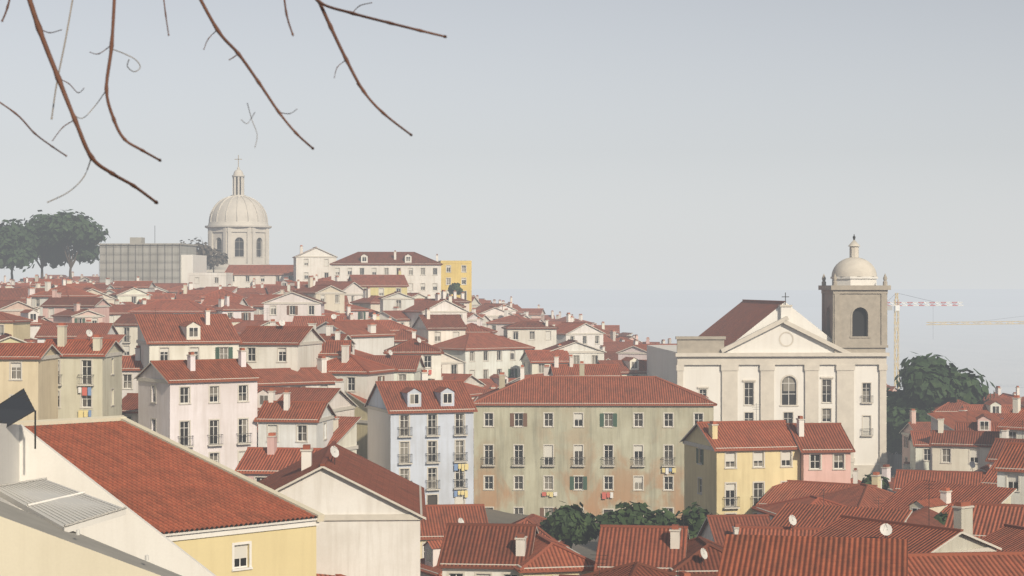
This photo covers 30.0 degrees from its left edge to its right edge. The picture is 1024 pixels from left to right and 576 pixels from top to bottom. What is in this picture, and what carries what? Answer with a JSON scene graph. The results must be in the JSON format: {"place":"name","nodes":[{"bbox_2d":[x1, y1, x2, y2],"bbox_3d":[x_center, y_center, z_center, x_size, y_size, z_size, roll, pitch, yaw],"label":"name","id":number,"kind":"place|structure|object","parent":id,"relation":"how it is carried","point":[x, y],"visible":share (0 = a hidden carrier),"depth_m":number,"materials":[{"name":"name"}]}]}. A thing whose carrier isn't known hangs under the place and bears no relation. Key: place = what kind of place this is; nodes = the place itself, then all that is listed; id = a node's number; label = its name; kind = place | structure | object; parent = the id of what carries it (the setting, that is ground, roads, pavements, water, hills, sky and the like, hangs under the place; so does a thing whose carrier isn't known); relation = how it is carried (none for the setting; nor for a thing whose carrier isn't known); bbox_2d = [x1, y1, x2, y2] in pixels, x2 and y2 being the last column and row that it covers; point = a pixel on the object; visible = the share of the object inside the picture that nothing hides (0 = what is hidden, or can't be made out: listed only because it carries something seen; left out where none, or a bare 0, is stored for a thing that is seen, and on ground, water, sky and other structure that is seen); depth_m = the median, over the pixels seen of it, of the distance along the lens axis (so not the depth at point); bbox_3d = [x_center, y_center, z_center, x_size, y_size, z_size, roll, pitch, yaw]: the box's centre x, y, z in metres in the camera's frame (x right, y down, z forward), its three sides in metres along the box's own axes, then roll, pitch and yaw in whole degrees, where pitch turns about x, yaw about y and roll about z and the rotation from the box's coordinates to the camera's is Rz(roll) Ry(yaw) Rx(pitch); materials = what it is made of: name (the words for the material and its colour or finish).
{"place":"outdoors","nodes":[
{"label":"outdoors","id":0,"kind":"place"},
{"bbox_2d":[20,210,71,278],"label":"ridge pine","id":1,"kind":"object","parent":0,"point":[53,257],"visible":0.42,"depth_m":526.56,"materials":[{"name":"green plant"}]},
{"bbox_2d":[38,209,109,279],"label":"ridge pine","id":2,"kind":"object","parent":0,"point":[83,234],"visible":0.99,"depth_m":518.58,"materials":[{"name":"green plant"}]},
{"bbox_2d":[0,0,446,203],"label":"tree branches","id":3,"kind":"object","parent":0,"point":[56,72],"visible":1,"depth_m":3.86,"materials":[{"name":"brown plant"}]},
{"bbox_2d":[0,0,1023,289],"label":"sky","id":4,"kind":"structure","parent":0,"point":[554,144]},
{"bbox_2d":[472,289,1023,560],"bbox_3d":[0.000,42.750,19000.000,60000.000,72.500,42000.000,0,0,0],"label":"ground","id":5,"kind":"structure","parent":0,"point":[664,298],"depth_m":9152.86,"materials":[{"name":"grey"}]},
{"bbox_2d":[0,311,32,339],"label":"house","id":6,"kind":"structure","parent":5,"relation":"on","point":[16,326],"depth_m":284.01,"materials":[{"name":"paint"}]},
{"bbox_2d":[0,300,38,315],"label":"house","id":7,"kind":"structure","parent":5,"relation":"on","point":[15,307],"depth_m":328.40,"materials":[{"name":"paint"}]},
{"bbox_2d":[0,343,62,420],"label":"house","id":8,"kind":"structure","parent":5,"relation":"on","point":[31,369],"depth_m":175.77,"materials":[{"name":"paint"}]},
{"bbox_2d":[29,280,99,315],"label":"house","id":9,"kind":"structure","parent":5,"relation":"on","point":[39,299],"depth_m":346.23,"materials":[{"name":"tile"}]},
{"bbox_2d":[40,288,111,322],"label":"house","id":10,"kind":"structure","parent":5,"relation":"on","point":[56,302],"depth_m":325.48,"materials":[{"name":"tile"}]},
{"bbox_2d":[34,323,118,342],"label":"house","id":11,"kind":"structure","parent":5,"relation":"on","point":[48,331],"depth_m":266.34,"materials":[{"name":"tile"}]},
{"bbox_2d":[50,302,104,322],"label":"house","id":12,"kind":"structure","parent":5,"relation":"on","point":[76,314],"depth_m":315.40,"materials":[{"name":"paint"}]},
{"bbox_2d":[44,323,125,418],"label":"house","id":13,"kind":"structure","parent":5,"relation":"on","point":[89,377],"depth_m":183.57,"materials":[{"name":"paint"}]},
{"bbox_2d":[0,501,180,575],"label":"beige wall","id":14,"kind":"structure","parent":5,"relation":"on","point":[32,544],"depth_m":64.00,"materials":[{"name":"paint"}]},
{"bbox_2d":[0,423,215,575],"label":"building wall","id":15,"kind":"structure","parent":5,"relation":"on","point":[131,532],"depth_m":82.00,"materials":[{"name":"paint"}]},
{"bbox_2d":[0,388,35,448],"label":"solar panel","id":16,"kind":"object","parent":15,"relation":"attached to","point":[16,407],"visible":0.8,"depth_m":79.71,"materials":[{"name":"grey"}]},
{"bbox_2d":[0,477,126,531],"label":"skylight","id":17,"kind":"object","parent":15,"relation":"on","point":[64,508],"visible":0.99,"depth_m":70.90,"materials":[{"name":"grey glass"}]},
{"bbox_2d":[109,299,146,322],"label":"house","id":18,"kind":"structure","parent":5,"relation":"on","point":[116,311],"depth_m":344.96,"materials":[{"name":"tile"}]},
{"bbox_2d":[109,287,150,303],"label":"house","id":19,"kind":"structure","parent":5,"relation":"on","point":[130,294],"depth_m":380.24,"materials":[{"name":"paint"}]},
{"bbox_2d":[122,393,137,422],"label":"house","id":20,"kind":"structure","parent":5,"relation":"on","point":[130,406],"depth_m":193.35,"materials":[{"name":"tile"}]},
{"bbox_2d":[122,345,143,398],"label":"house","id":21,"kind":"structure","parent":5,"relation":"on","point":[132,367],"depth_m":209.72,"materials":[{"name":"paint"}]},
{"bbox_2d":[113,313,173,354],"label":"house","id":22,"kind":"structure","parent":5,"relation":"on","point":[126,323],"depth_m":294.63,"materials":[{"name":"paint"}]},
{"bbox_2d":[98,237,206,282],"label":"scaffolded block","id":23,"kind":"structure","parent":5,"relation":"on","point":[134,258],"depth_m":478.93,"materials":[{"name":"concrete"}]},
{"bbox_2d":[14,415,324,575],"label":"house","id":24,"kind":"structure","parent":5,"relation":"on","point":[215,518],"depth_m":96.46,"materials":[{"name":"red tile"}]},
{"bbox_2d":[127,300,217,313],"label":"house","id":25,"kind":"structure","parent":5,"relation":"on","point":[177,306],"depth_m":339.68,"materials":[{"name":"tile"}]},
{"bbox_2d":[134,308,242,367],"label":"house","id":26,"kind":"structure","parent":5,"relation":"on","point":[207,335],"depth_m":208.93,"materials":[{"name":"tile"}]},
{"bbox_2d":[133,348,261,469],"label":"house","id":27,"kind":"structure","parent":5,"relation":"on","point":[207,408],"depth_m":183.38,"materials":[{"name":"paint"}]},
{"bbox_2d":[187,273,232,288],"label":"building","id":28,"kind":"structure","parent":5,"relation":"on","point":[198,280],"depth_m":461.80,"materials":[{"name":"paint"}]},
{"bbox_2d":[211,295,256,319],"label":"house","id":29,"kind":"structure","parent":5,"relation":"on","point":[225,305],"depth_m":345.02,"materials":[{"name":"paint"}]},
{"bbox_2d":[205,155,271,272],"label":"domed church","id":30,"kind":"structure","parent":5,"relation":"on","point":[238,227],"depth_m":592.78,"materials":[{"name":"stone"}]},
{"bbox_2d":[224,265,293,287],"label":"house","id":31,"kind":"structure","parent":5,"relation":"on","point":[244,276],"depth_m":469.75,"materials":[{"name":"paint"}]},
{"bbox_2d":[235,432,321,481],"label":"house","id":32,"kind":"structure","parent":5,"relation":"on","point":[257,464],"depth_m":169.29,"materials":[{"name":"tile"}]},
{"bbox_2d":[239,320,325,370],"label":"house","id":33,"kind":"structure","parent":5,"relation":"on","point":[295,348],"depth_m":214.91,"materials":[{"name":"paint"}]},
{"bbox_2d":[261,291,325,321],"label":"house","id":34,"kind":"structure","parent":5,"relation":"on","point":[287,307],"depth_m":328.70,"materials":[{"name":"paint"}]},
{"bbox_2d":[253,356,336,387],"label":"house","id":35,"kind":"structure","parent":5,"relation":"on","point":[319,376],"depth_m":212.06,"materials":[{"name":"tile"}]},
{"bbox_2d":[254,388,336,447],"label":"house","id":36,"kind":"structure","parent":5,"relation":"on","point":[296,424],"depth_m":185.27,"materials":[{"name":"paint"}]},
{"bbox_2d":[257,378,358,423],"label":"house","id":37,"kind":"structure","parent":5,"relation":"on","point":[341,403],"depth_m":204.20,"materials":[{"name":"tile"}]},
{"bbox_2d":[292,245,337,280],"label":"house","id":38,"kind":"structure","parent":5,"relation":"on","point":[313,261],"depth_m":452.80,"materials":[{"name":"paint"}]},
{"bbox_2d":[291,313,344,326],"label":"house","id":39,"kind":"structure","parent":5,"relation":"on","point":[302,320],"depth_m":281.64,"materials":[{"name":"tile"}]},
{"bbox_2d":[295,276,346,312],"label":"house","id":40,"kind":"structure","parent":5,"relation":"on","point":[331,296],"depth_m":356.15,"materials":[{"name":"paint"}]},
{"bbox_2d":[318,340,352,360],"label":"house","id":41,"kind":"structure","parent":5,"relation":"on","point":[331,349],"depth_m":222.85,"materials":[{"name":"tile"}]},
{"bbox_2d":[258,441,425,575],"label":"house","id":42,"kind":"structure","parent":5,"relation":"on","point":[375,514],"depth_m":112.45,"materials":[{"name":"paint"}]},
{"bbox_2d":[315,281,370,303],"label":"house","id":43,"kind":"structure","parent":5,"relation":"on","point":[353,290],"depth_m":392.58,"materials":[{"name":"paint"}]},
{"bbox_2d":[327,416,360,453],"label":"house","id":44,"kind":"structure","parent":5,"relation":"on","point":[344,435],"depth_m":192.07,"materials":[{"name":"paint"}]},
{"bbox_2d":[345,391,366,458],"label":"house","id":45,"kind":"structure","parent":5,"relation":"on","point":[361,410],"depth_m":216.40,"materials":[{"name":"paint"}]},
{"bbox_2d":[316,343,397,399],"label":"house","id":46,"kind":"structure","parent":5,"relation":"on","point":[359,376],"depth_m":218.59,"materials":[{"name":"tile"}]},
{"bbox_2d":[316,314,397,354],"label":"house","id":47,"kind":"structure","parent":5,"relation":"on","point":[371,336],"depth_m":260.77,"materials":[{"name":"paint"}]},
{"bbox_2d":[350,287,380,311],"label":"house","id":48,"kind":"structure","parent":5,"relation":"on","point":[368,301],"depth_m":378.38,"materials":[{"name":"paint"}]},
{"bbox_2d":[348,270,408,296],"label":"house","id":49,"kind":"structure","parent":5,"relation":"on","point":[381,285],"depth_m":404.42,"materials":[{"name":"tile"}]},
{"bbox_2d":[330,250,442,298],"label":"large building","id":50,"kind":"structure","parent":5,"relation":"on","point":[421,273],"depth_m":431.40,"materials":[{"name":"paint"}]},
{"bbox_2d":[353,346,425,380],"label":"house","id":51,"kind":"structure","parent":5,"relation":"on","point":[409,367],"depth_m":245.07,"materials":[{"name":"tile"}]},
{"bbox_2d":[378,291,415,311],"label":"house","id":52,"kind":"structure","parent":5,"relation":"on","point":[401,301],"depth_m":360.17,"materials":[{"name":"paint"}]},
{"bbox_2d":[383,329,443,379],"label":"house","id":53,"kind":"structure","parent":5,"relation":"on","point":[430,355],"depth_m":251.41,"materials":[{"name":"tile"}]},
{"bbox_2d":[364,370,477,504],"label":"apartment building","id":54,"kind":"structure","parent":5,"relation":"on","point":[420,432],"depth_m":202.03,"materials":[{"name":"paint"}]},
{"bbox_2d":[420,540,442,575],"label":"house","id":55,"kind":"structure","parent":5,"relation":"on","point":[428,563],"depth_m":149.88,"materials":[{"name":"paint"}]},
{"bbox_2d":[401,290,469,327],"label":"house","id":56,"kind":"structure","parent":5,"relation":"on","point":[438,305],"depth_m":345.96,"materials":[{"name":"paint"}]},
{"bbox_2d":[411,308,467,344],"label":"house","id":57,"kind":"structure","parent":5,"relation":"on","point":[433,329],"depth_m":313.88,"materials":[{"name":"paint"}]},
{"bbox_2d":[441,352,465,373],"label":"house","id":58,"kind":"structure","parent":5,"relation":"on","point":[450,364],"depth_m":292.38,"materials":[{"name":"paint"}]},
{"bbox_2d":[420,504,487,558],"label":"house","id":59,"kind":"structure","parent":5,"relation":"on","point":[439,517],"depth_m":175.39,"materials":[{"name":"tile"}]},
{"bbox_2d":[438,261,471,310],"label":"building","id":60,"kind":"structure","parent":5,"relation":"on","point":[460,272],"depth_m":445.60,"materials":[{"name":"paint"}]},
{"bbox_2d":[433,333,534,378],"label":"house","id":61,"kind":"structure","parent":5,"relation":"on","point":[484,355],"depth_m":309.39,"materials":[{"name":"paint"}]},
{"bbox_2d":[436,523,538,575],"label":"house","id":62,"kind":"structure","parent":5,"relation":"on","point":[486,549],"depth_m":129.32,"materials":[{"name":"tile"}]},
{"bbox_2d":[486,308,534,335],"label":"house","id":63,"kind":"structure","parent":5,"relation":"on","point":[499,323],"depth_m":405.01,"materials":[{"name":"tile"}]},
{"bbox_2d":[501,319,558,349],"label":"house","id":64,"kind":"structure","parent":5,"relation":"on","point":[538,335],"depth_m":359.15,"materials":[{"name":"paint"}]},
{"bbox_2d":[519,344,569,374],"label":"house","id":65,"kind":"structure","parent":5,"relation":"on","point":[534,361],"depth_m":305.04,"materials":[{"name":"tile"}]},
{"bbox_2d":[514,533,594,575],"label":"house","id":66,"kind":"structure","parent":5,"relation":"on","point":[549,557],"depth_m":127.11,"materials":[{"name":"tile"}]},
{"bbox_2d":[540,501,597,548],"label":"garden tree","id":67,"kind":"object","parent":5,"relation":"on","point":[571,524],"visible":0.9,"depth_m":168.28,"materials":[{"name":"green plant"}]},
{"bbox_2d":[542,339,606,363],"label":"house","id":68,"kind":"structure","parent":5,"relation":"on","point":[579,352],"depth_m":308.18,"materials":[{"name":"paint"}]},
{"bbox_2d":[555,313,605,348],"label":"house","id":69,"kind":"structure","parent":5,"relation":"on","point":[584,333],"depth_m":371.62,"materials":[{"name":"paint"}]},
{"bbox_2d":[547,355,621,375],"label":"house","id":70,"kind":"structure","parent":5,"relation":"on","point":[556,368],"depth_m":265.50,"materials":[{"name":"tile"}]},
{"bbox_2d":[473,361,716,519],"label":"apartment building","id":71,"kind":"structure","parent":5,"relation":"on","point":[593,445],"depth_m":222.76,"materials":[{"name":"paint"}]},
{"bbox_2d":[596,357,646,375],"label":"house","id":72,"kind":"structure","parent":5,"relation":"on","point":[631,366],"depth_m":298.49,"materials":[{"name":"tile"}]},
{"bbox_2d":[583,561,676,575],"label":"tiled roof","id":73,"kind":"structure","parent":5,"relation":"on","point":[635,568],"depth_m":112.78,"materials":[{"name":"tile"}]},
{"bbox_2d":[590,501,675,539],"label":"garden tree","id":74,"kind":"object","parent":5,"relation":"on","point":[628,514],"visible":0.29,"depth_m":166.97,"materials":[{"name":"green plant"}]},
{"bbox_2d":[616,344,652,359],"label":"house","id":75,"kind":"structure","parent":5,"relation":"on","point":[639,352],"depth_m":340.45,"materials":[{"name":"paint"}]},
{"bbox_2d":[594,524,689,571],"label":"tiled roof","id":76,"kind":"structure","parent":5,"relation":"on","point":[659,546],"depth_m":125.67,"materials":[{"name":"tile"}]},
{"bbox_2d":[667,502,718,538],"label":"garden tree","id":77,"kind":"object","parent":5,"relation":"on","point":[694,522],"visible":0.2,"depth_m":165.37,"materials":[{"name":"green plant"}]},
{"bbox_2d":[667,513,722,575],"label":"house","id":78,"kind":"structure","parent":5,"relation":"on","point":[703,557],"depth_m":123.27,"materials":[{"name":"tile"}]},
{"bbox_2d":[696,514,770,544],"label":"tiled roof","id":79,"kind":"structure","parent":5,"relation":"on","point":[716,528],"depth_m":154.54,"materials":[{"name":"tile"}]},
{"bbox_2d":[680,409,799,514],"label":"house","id":80,"kind":"structure","parent":5,"relation":"on","point":[737,467],"depth_m":176.54,"materials":[{"name":"paint"}]},
{"bbox_2d":[647,234,890,480],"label":"church","id":81,"kind":"structure","parent":5,"relation":"on","point":[769,360],"depth_m":262.84,"materials":[{"name":"white paint"}]},
{"bbox_2d":[738,515,823,535],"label":"tiled roof","id":82,"kind":"structure","parent":5,"relation":"on","point":[776,530],"depth_m":132.76,"materials":[{"name":"tile"}]},
{"bbox_2d":[751,495,845,519],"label":"house","id":83,"kind":"structure","parent":5,"relation":"on","point":[772,509],"depth_m":163.12,"materials":[{"name":"tile"}]},
{"bbox_2d":[717,534,907,575],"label":"tiled roof","id":84,"kind":"structure","parent":5,"relation":"on","point":[758,555],"depth_m":97.67,"materials":[{"name":"tile"}]},
{"bbox_2d":[756,472,882,505],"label":"house","id":85,"kind":"structure","parent":5,"relation":"on","point":[788,490],"depth_m":174.08,"materials":[{"name":"tile"}]},
{"bbox_2d":[787,416,854,482],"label":"pink house","id":86,"kind":"structure","parent":5,"relation":"on","point":[826,450],"depth_m":176.51,"materials":[{"name":"paint"}]},
{"bbox_2d":[767,488,911,526],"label":"house","id":87,"kind":"structure","parent":5,"relation":"on","point":[811,515],"depth_m":145.98,"materials":[{"name":"tile"}]},
{"bbox_2d":[816,483,894,507],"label":"tiled roof","id":88,"kind":"structure","parent":5,"relation":"on","point":[860,495],"depth_m":165.04,"materials":[{"name":"tile"}]},
{"bbox_2d":[811,480,1001,552],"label":"house","id":89,"kind":"structure","parent":5,"relation":"on","point":[958,537],"depth_m":114.33,"materials":[{"name":"tile"}]},
{"bbox_2d":[872,496,943,526],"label":"tiled roof","id":90,"kind":"structure","parent":5,"relation":"on","point":[925,515],"depth_m":148.72,"materials":[{"name":"tile"}]},
{"bbox_2d":[886,390,935,454],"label":"church pine","id":91,"kind":"object","parent":5,"relation":"on","point":[895,427],"visible":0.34,"depth_m":287.24,"materials":[{"name":"green plant"}]},
{"bbox_2d":[899,409,930,468],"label":"house","id":92,"kind":"structure","parent":5,"relation":"on","point":[912,424],"depth_m":277.09,"materials":[{"name":"paint"}]},
{"bbox_2d":[907,430,930,469],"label":"house","id":93,"kind":"structure","parent":5,"relation":"on","point":[920,452],"depth_m":253.72,"materials":[{"name":"paint"}]},
{"bbox_2d":[887,293,963,387],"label":"tower crane","id":94,"kind":"object","parent":5,"relation":"on","point":[896,307],"visible":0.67,"depth_m":900.50,"materials":[{"name":"orange"}]},
{"bbox_2d":[892,469,986,491],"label":"tiled roof","id":95,"kind":"structure","parent":5,"relation":"on","point":[903,477],"depth_m":192.73,"materials":[{"name":"tile"}]},
{"bbox_2d":[886,352,994,418],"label":"tree","id":96,"kind":"object","parent":5,"relation":"on","point":[927,381],"visible":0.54,"depth_m":286.83,"materials":[{"name":"green plant"}]},
{"bbox_2d":[879,480,1016,513],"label":"house","id":97,"kind":"structure","parent":5,"relation":"on","point":[915,495],"depth_m":159.99,"materials":[{"name":"tile"}]},
{"bbox_2d":[929,416,999,470],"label":"house","id":98,"kind":"structure","parent":5,"relation":"on","point":[956,450],"depth_m":214.18,"materials":[{"name":"paint"}]},
{"bbox_2d":[927,410,1001,469],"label":"house","id":99,"kind":"structure","parent":5,"relation":"on","point":[951,419],"depth_m":236.97,"materials":[{"name":"tile"}]},
{"bbox_2d":[908,551,1023,575],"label":"house","id":100,"kind":"structure","parent":5,"relation":"on","point":[1001,563],"depth_m":98.11,"materials":[{"name":"tile"}]},
{"bbox_2d":[955,414,999,430],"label":"house","id":101,"kind":"structure","parent":5,"relation":"on","point":[983,423],"depth_m":224.44,"materials":[{"name":"tile"}]},
{"bbox_2d":[944,501,1023,538],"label":"house","id":102,"kind":"structure","parent":5,"relation":"on","point":[988,518],"depth_m":131.25,"materials":[{"name":"tile"}]},
{"bbox_2d":[961,400,1012,413],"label":"house","id":103,"kind":"structure","parent":5,"relation":"on","point":[990,406],"depth_m":270.92,"materials":[{"name":"tile"}]},
{"bbox_2d":[981,524,1023,550],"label":"house","id":104,"kind":"structure","parent":5,"relation":"on","point":[1007,537],"depth_m":119.35,"materials":[{"name":"tile"}]},
{"bbox_2d":[985,427,1023,466],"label":"house","id":105,"kind":"structure","parent":5,"relation":"on","point":[996,449],"depth_m":193.75,"materials":[{"name":"tile"}]},
{"bbox_2d":[992,420,1023,503],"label":"house","id":106,"kind":"structure","parent":5,"relation":"on","point":[1008,467],"depth_m":160.88,"materials":[{"name":"tile"}]},
{"bbox_2d":[995,395,1023,438],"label":"house","id":107,"kind":"structure","parent":5,"relation":"on","point":[1013,417],"depth_m":210.16,"materials":[{"name":"tile"}]},
{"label":"house","id":108,"kind":"object","parent":5,"relation":"on","visible":0},
{"bbox_2d":[0,219,40,278],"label":"ridge pine","id":109,"kind":"object","parent":108,"relation":"on","point":[16,250],"visible":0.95,"depth_m":513.42,"materials":[{"name":"green plant"}]},
{"bbox_2d":[521,290,1023,396],"bbox_3d":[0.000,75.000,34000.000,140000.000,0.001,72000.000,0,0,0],"label":"river water","id":110,"kind":"structure","parent":0,"point":[993,353],"depth_m":3453.32,"materials":[{"name":"grey liquid"}]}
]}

